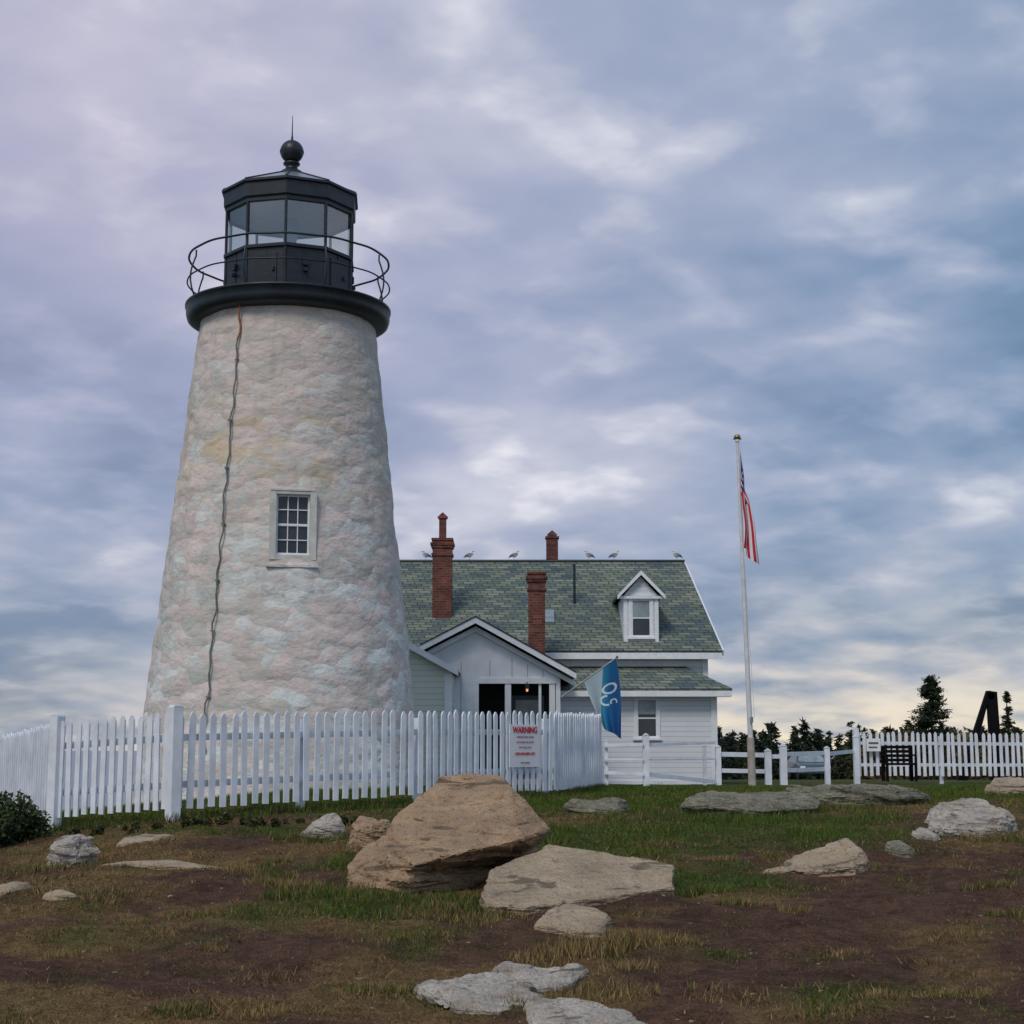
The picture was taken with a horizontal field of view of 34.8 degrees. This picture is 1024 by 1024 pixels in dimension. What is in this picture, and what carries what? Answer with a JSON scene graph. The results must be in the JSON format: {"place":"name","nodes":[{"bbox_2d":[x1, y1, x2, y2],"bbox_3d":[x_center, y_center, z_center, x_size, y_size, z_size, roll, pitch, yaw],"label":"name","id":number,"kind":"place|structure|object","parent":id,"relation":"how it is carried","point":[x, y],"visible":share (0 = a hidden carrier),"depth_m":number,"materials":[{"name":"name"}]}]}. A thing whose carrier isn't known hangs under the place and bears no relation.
{"place":"outdoors","nodes":[
{"label":"outdoors","id":0,"kind":"place"},
{"bbox_2d":[409,649,453,785],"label":"annex walls","id":1,"kind":"structure","parent":0,"point":[427,676],"depth_m":34.82,"materials":[{"name":"white wood"}]},
{"bbox_2d":[409,642,459,769],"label":"annex roof","id":2,"kind":"structure","parent":1,"relation":"on","point":[447,682],"depth_m":34.70,"materials":[{"name":"white wood"}]},
{"bbox_2d":[62,751,834,811],"bbox_3d":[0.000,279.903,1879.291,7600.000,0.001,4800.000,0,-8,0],"label":"sea","id":3,"kind":"structure","parent":0,"point":[98,777],"depth_m":545.18,"materials":[{"name":"blue liquid"}]},
{"bbox_2d":[0,769,1023,1023],"bbox_3d":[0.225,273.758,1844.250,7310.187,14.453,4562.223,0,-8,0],"label":"ground","id":4,"kind":"structure","parent":0,"point":[848,929],"depth_m":10.71,"materials":[{"name":"soil"}]},
{"bbox_2d":[0,881,30,895],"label":"rock","id":5,"kind":"object","parent":4,"relation":"on","point":[13,886],"visible":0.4,"depth_m":12.67,"materials":[{"name":"beige stone"}]},
{"bbox_2d":[0,789,53,847],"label":"shrub","id":6,"kind":"object","parent":4,"relation":"on","point":[24,824],"visible":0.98,"depth_m":18.54,"materials":[{"name":"green plant"}]},
{"bbox_2d":[43,889,76,900],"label":"rock","id":7,"kind":"object","parent":4,"relation":"on","point":[55,895],"visible":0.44,"depth_m":12.06,"materials":[{"name":"beige stone"}]},
{"bbox_2d":[46,834,100,866],"bbox_3d":[-3.937,3.114,14.683,0.407,0.425,0.492,-8,-11,44],"label":"rock","id":8,"kind":"object","parent":4,"relation":"on","point":[76,847],"visible":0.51,"depth_m":14.58,"materials":[{"name":"stone"}]},
{"bbox_2d":[116,834,173,847],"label":"rock","id":9,"kind":"object","parent":4,"relation":"on","point":[126,841],"visible":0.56,"depth_m":16.44,"materials":[{"name":"beige stone"}]},
{"bbox_2d":[101,860,221,869],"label":"rock","id":10,"kind":"object","parent":4,"relation":"on","point":[165,864],"visible":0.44,"depth_m":14.11,"materials":[{"name":"beige stone"}]},
{"bbox_2d":[63,812,358,835],"bbox_3d":[-3.292,3.527,18.350,3.394,0.303,0.815,0,-8,0],"label":"juniper","id":11,"kind":"object","parent":4,"relation":"on","point":[224,818],"visible":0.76,"depth_m":18.23,"materials":[{"name":"green plant"}]},
{"bbox_2d":[132,116,414,803],"bbox_3d":[-4.227,-0.732,30.397,5.630,13.920,5.625,0,-8,0],"label":"lighthouse","id":12,"kind":"object","parent":4,"relation":"on","point":[281,592],"visible":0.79,"depth_m":28.71,"materials":[{"name":"stone"}]},
{"bbox_2d":[266,488,317,567],"bbox_3d":[-3.820,0.299,28.318,0.890,1.365,0.440,2,-8,-12],"label":"tower window","id":13,"kind":"structure","parent":12,"relation":"in","point":[292,512],"depth_m":28.25,"materials":[{"name":"paint"}]},
{"bbox_2d":[0,705,601,828],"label":"picket fence","id":14,"kind":"object","parent":4,"relation":"on","point":[31,763],"visible":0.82,"depth_m":20.64,"materials":[{"name":"white paint"}]},
{"bbox_2d":[509,724,539,766],"bbox_3d":[0.186,3.379,23.591,0.019,0.610,0.740,-6,-10,36],"label":"warning sign","id":15,"kind":"object","parent":14,"relation":"attached to","point":[524,745],"visible":1,"depth_m":23.57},
{"bbox_2d":[300,813,345,839],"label":"rock","id":16,"kind":"object","parent":4,"relation":"on","point":[331,823],"visible":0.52,"depth_m":16.89,"materials":[{"name":"stone"}]},
{"bbox_2d":[346,816,389,847],"bbox_3d":[-1.374,3.193,15.947,0.481,0.434,0.462,0,-8,0],"label":"rock","id":17,"kind":"object","parent":4,"relation":"on","point":[365,831],"visible":0.4,"depth_m":15.82,"materials":[{"name":"brown stone"}]},
{"bbox_2d":[346,773,549,892],"bbox_3d":[-0.491,2.653,13.311,1.609,1.012,1.750,0,-8,0],"label":"boulder","id":18,"kind":"object","parent":4,"relation":"on","point":[453,832],"visible":0.79,"depth_m":13.08,"materials":[{"name":"brown stone"}]},
{"bbox_2d":[413,972,544,1014],"bbox_3d":[-0.184,2.713,8.961,0.697,0.282,1.334,2,-8,-15],"label":"rock outcrop","id":19,"kind":"object","parent":4,"relation":"on","point":[454,994],"visible":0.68,"depth_m":8.81,"materials":[{"name":"stone"}]},
{"bbox_2d":[431,626,559,784],"bbox_3d":[-0.380,4.935,39.045,2.940,4.070,5.300,0,-8,0],"label":"entry porch","id":20,"kind":"object","parent":4,"relation":"on","point":[493,677],"visible":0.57,"depth_m":36.90,"materials":[{"name":"white wood"}]},
{"bbox_2d":[420,616,575,685],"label":"entry rakes","id":21,"kind":"object","parent":20,"relation":"attached to","point":[501,634],"visible":0.86,"depth_m":36.66,"materials":[{"name":"white wood"}]},
{"bbox_2d":[424,623,573,683],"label":"entry roof","id":22,"kind":"structure","parent":20,"relation":"on","point":[505,641],"depth_m":37.21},
{"bbox_2d":[526,571,547,653],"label":"chimney","id":23,"kind":"object","parent":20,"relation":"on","point":[536,583],"visible":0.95,"depth_m":40.76,"materials":[{"name":"red brick"}]},
{"bbox_2d":[561,656,620,738],"bbox_3d":[1.696,4.074,35.695,0.230,1.757,2.213,5,-10,-32],"label":"museum flag","id":24,"kind":"object","parent":20,"relation":"attached to","point":[602,685],"visible":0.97,"depth_m":35.14,"materials":[{"name":"fabric"}]},
{"bbox_2d":[4,809,1023,1022],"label":"scattered stones","id":25,"kind":"object","parent":4,"relation":"on","point":[168,896],"visible":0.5,"depth_m":10.35,"materials":[{"name":"grey stone"}]},
{"bbox_2d":[491,961,588,991],"bbox_3d":[0.164,2.818,9.591,0.622,0.282,0.919,0,-8,0],"label":"rock outcrop","id":26,"kind":"object","parent":4,"relation":"on","point":[540,979],"visible":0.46,"depth_m":9.68,"materials":[{"name":"stone"}]},
{"bbox_2d":[534,900,611,937],"bbox_3d":[0.459,2.874,11.306,0.509,0.314,0.686,-3,-9,18],"label":"rock","id":27,"kind":"object","parent":4,"relation":"on","point":[562,917],"visible":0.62,"depth_m":11.15,"materials":[{"name":"beige stone"}]},
{"bbox_2d":[479,844,674,914],"bbox_3d":[0.520,2.945,12.587,1.533,0.674,1.527,0,-8,0],"label":"rock slab","id":28,"kind":"object","parent":4,"relation":"on","point":[546,877],"visible":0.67,"depth_m":12.50,"materials":[{"name":"beige stone"}]},
{"bbox_2d":[523,997,645,1023],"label":"rock outcrop","id":29,"kind":"object","parent":4,"relation":"on","point":[561,1010],"visible":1,"depth_m":8.27,"materials":[{"name":"stone"}]},
{"bbox_2d":[563,797,630,813],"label":"rock","id":30,"kind":"object","parent":4,"relation":"on","point":[576,805],"visible":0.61,"depth_m":20.19,"materials":[{"name":"grey stone"}]},
{"bbox_2d":[555,659,711,779],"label":"walls","id":31,"kind":"structure","parent":4,"relation":"on","point":[685,719],"depth_m":39.93,"materials":[{"name":"white wood"}]},
{"bbox_2d":[400,562,731,690],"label":"roof","id":32,"kind":"structure","parent":31,"relation":"on","point":[495,594],"depth_m":43.96,"materials":[{"name":"tile"}]},
{"bbox_2d":[430,512,454,617],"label":"chimney","id":33,"kind":"object","parent":32,"relation":"on","point":[442,547],"visible":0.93,"depth_m":43.67,"materials":[{"name":"red brick"}]},
{"bbox_2d":[545,530,558,559],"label":"chimney ridge","id":34,"kind":"structure","parent":32,"relation":"on","point":[552,538],"depth_m":47.47,"materials":[{"name":"red brick"}]},
{"bbox_2d":[545,564,575,623],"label":"roof fittings","id":35,"kind":"object","parent":32,"relation":"on","point":[549,616],"visible":0.66,"depth_m":43.82,"materials":[{"name":"grey metal"}]},
{"bbox_2d":[612,570,664,641],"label":"dormer","id":36,"kind":"object","parent":32,"relation":"on","point":[644,594],"visible":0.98,"depth_m":42.17,"materials":[{"name":"white wood"}]},
{"bbox_2d":[400,560,731,784],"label":"trim boards","id":37,"kind":"object","parent":31,"relation":"attached to","point":[703,663],"depth_m":41.52,"materials":[{"name":"white wood"}]},
{"bbox_2d":[421,550,431,557],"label":"seagull","id":38,"kind":"object","parent":37,"relation":"on","point":[424,553],"visible":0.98,"depth_m":47.26,"materials":[{"name":"white"}]},
{"bbox_2d":[463,550,474,559],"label":"seagull","id":39,"kind":"object","parent":37,"relation":"on","point":[469,554],"visible":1,"depth_m":47.27,"materials":[{"name":"white"}]},
{"bbox_2d":[508,550,519,559],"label":"seagull","id":40,"kind":"object","parent":37,"relation":"on","point":[514,554],"visible":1,"depth_m":47.27,"materials":[{"name":"white"}]},
{"bbox_2d":[584,550,594,557],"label":"seagull","id":41,"kind":"object","parent":37,"relation":"on","point":[587,554],"visible":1,"depth_m":47.26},
{"bbox_2d":[608,550,618,557],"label":"seagull","id":42,"kind":"object","parent":37,"relation":"on","point":[615,554],"visible":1,"depth_m":47.27,"materials":[{"name":"white"}]},
{"bbox_2d":[671,550,682,559],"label":"seagull","id":43,"kind":"object","parent":37,"relation":"on","point":[675,554],"visible":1,"depth_m":47.27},
{"bbox_2d":[633,697,661,739],"bbox_3d":[3.305,5.042,39.975,0.700,1.082,0.130,0,-8,0],"label":"window","id":44,"kind":"structure","parent":31,"relation":"attached to","point":[647,715],"depth_m":39.97,"materials":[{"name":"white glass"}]},
{"bbox_2d":[604,733,721,785],"bbox_3d":[3.372,5.362,34.324,3.184,1.405,0.773,5,-10,-33],"label":"ramp railing","id":45,"kind":"object","parent":4,"relation":"on","point":[646,774],"visible":0.84,"depth_m":33.82,"materials":[{"name":"white paint"}]},
{"bbox_2d":[733,434,758,785],"bbox_3d":[4.927,2.094,34.015,0.494,7.561,0.232,0,-8,0],"label":"flagpole","id":46,"kind":"object","parent":4,"relation":"on","point":[749,543],"visible":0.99,"depth_m":34.10,"materials":[{"name":"metal"}]},
{"bbox_2d":[680,790,820,816],"bbox_3d":[2.969,3.663,20.150,1.835,0.432,1.470,0,-8,0],"label":"rock ledge","id":47,"kind":"object","parent":4,"relation":"on","point":[745,802],"visible":0.63,"depth_m":19.72,"materials":[{"name":"grey stone"}]},
{"bbox_2d":[721,735,859,784],"bbox_3d":[6.939,5.886,37.692,1.086,1.509,6.712,-6,-10,37],"label":"post and rail fence","id":48,"kind":"object","parent":4,"relation":"on","point":[781,756],"visible":0.89,"depth_m":35.74,"materials":[{"name":"white paint"}]},
{"bbox_2d":[787,755,830,779],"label":"parked car","id":49,"kind":"object","parent":4,"relation":"on","point":[812,761],"visible":0.6,"depth_m":92.14,"materials":[{"name":"paint"}]},
{"bbox_2d":[762,838,868,876],"bbox_3d":[2.670,2.986,13.836,0.691,0.408,0.994,-8,-11,44],"label":"rock","id":50,"kind":"object","parent":4,"relation":"on","point":[845,857],"visible":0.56,"depth_m":13.71,"materials":[{"name":"beige stone"}]},
{"bbox_2d":[785,783,930,805],"bbox_3d":[4.620,3.887,22.075,1.732,0.432,1.429,8,-11,-44],"label":"rock ledge","id":51,"kind":"object","parent":4,"relation":"on","point":[884,794],"visible":0.56,"depth_m":21.57,"materials":[{"name":"grey stone"}]},
{"bbox_2d":[718,717,1023,779],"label":"distant tree line","id":52,"kind":"object","parent":4,"relation":"on","point":[804,742],"visible":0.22,"depth_m":144.82,"materials":[{"name":"green plant"}]},
{"bbox_2d":[881,746,917,780],"bbox_3d":[9.000,5.841,37.940,0.740,0.820,0.490,0,-8,0],"label":"park bench","id":53,"kind":"object","parent":4,"relation":"on","point":[910,755],"visible":1,"depth_m":38.12,"materials":[{"name":"black metal"}]},
{"bbox_2d":[885,840,915,857],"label":"rock","id":54,"kind":"object","parent":4,"relation":"on","point":[898,848],"visible":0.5,"depth_m":15.06,"materials":[{"name":"grey stone"}]},
{"bbox_2d":[911,827,940,840],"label":"rock","id":55,"kind":"object","parent":4,"relation":"on","point":[922,833],"visible":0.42,"depth_m":16.14,"materials":[{"name":"stone"}]},
{"bbox_2d":[907,674,962,779],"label":"pine tree","id":56,"kind":"object","parent":4,"relation":"on","point":[930,712],"visible":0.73,"depth_m":98.98,"materials":[{"name":"green plant"}]},
{"bbox_2d":[852,728,1023,783],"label":"picket fence","id":57,"kind":"object","parent":4,"relation":"on","point":[939,754],"visible":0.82,"depth_m":41.67,"materials":[{"name":"white paint"}]},
{"bbox_2d":[866,739,880,750],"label":"notice sign","id":58,"kind":"object","parent":57,"relation":"attached to","point":[872,744],"visible":1,"depth_m":41.43,"materials":[{"name":"white"}]},
{"bbox_2d":[924,798,1017,837],"bbox_3d":[4.785,3.257,17.076,0.960,0.507,1.172,0,-8,0],"label":"rock","id":59,"kind":"object","parent":4,"relation":"on","point":[977,816],"visible":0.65,"depth_m":16.89,"materials":[{"name":"stone"}]},
{"bbox_2d":[957,691,1002,779],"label":"frame stand","id":60,"kind":"object","parent":4,"relation":"on","point":[989,703],"visible":0.72,"depth_m":45.03,"materials":[{"name":"black metal"}]},
{"bbox_2d":[985,776,1023,794],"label":"rock","id":61,"kind":"object","parent":4,"relation":"on","point":[1007,785],"visible":0.54,"depth_m":25.01,"materials":[{"name":"beige stone"}]},
{"bbox_2d":[999,691,1021,776],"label":"pine tree","id":62,"kind":"object","parent":4,"relation":"on","point":[1007,723],"visible":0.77,"depth_m":93.14,"materials":[{"name":"green plant"}]},
{"bbox_2d":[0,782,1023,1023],"bbox_3d":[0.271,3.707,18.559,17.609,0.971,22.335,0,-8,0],"label":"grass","id":63,"kind":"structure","parent":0,"point":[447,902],"depth_m":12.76,"materials":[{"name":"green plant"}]},
{"bbox_2d":[0,0,1023,750],"label":"sky","id":64,"kind":"structure","parent":0,"point":[622,241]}
]}

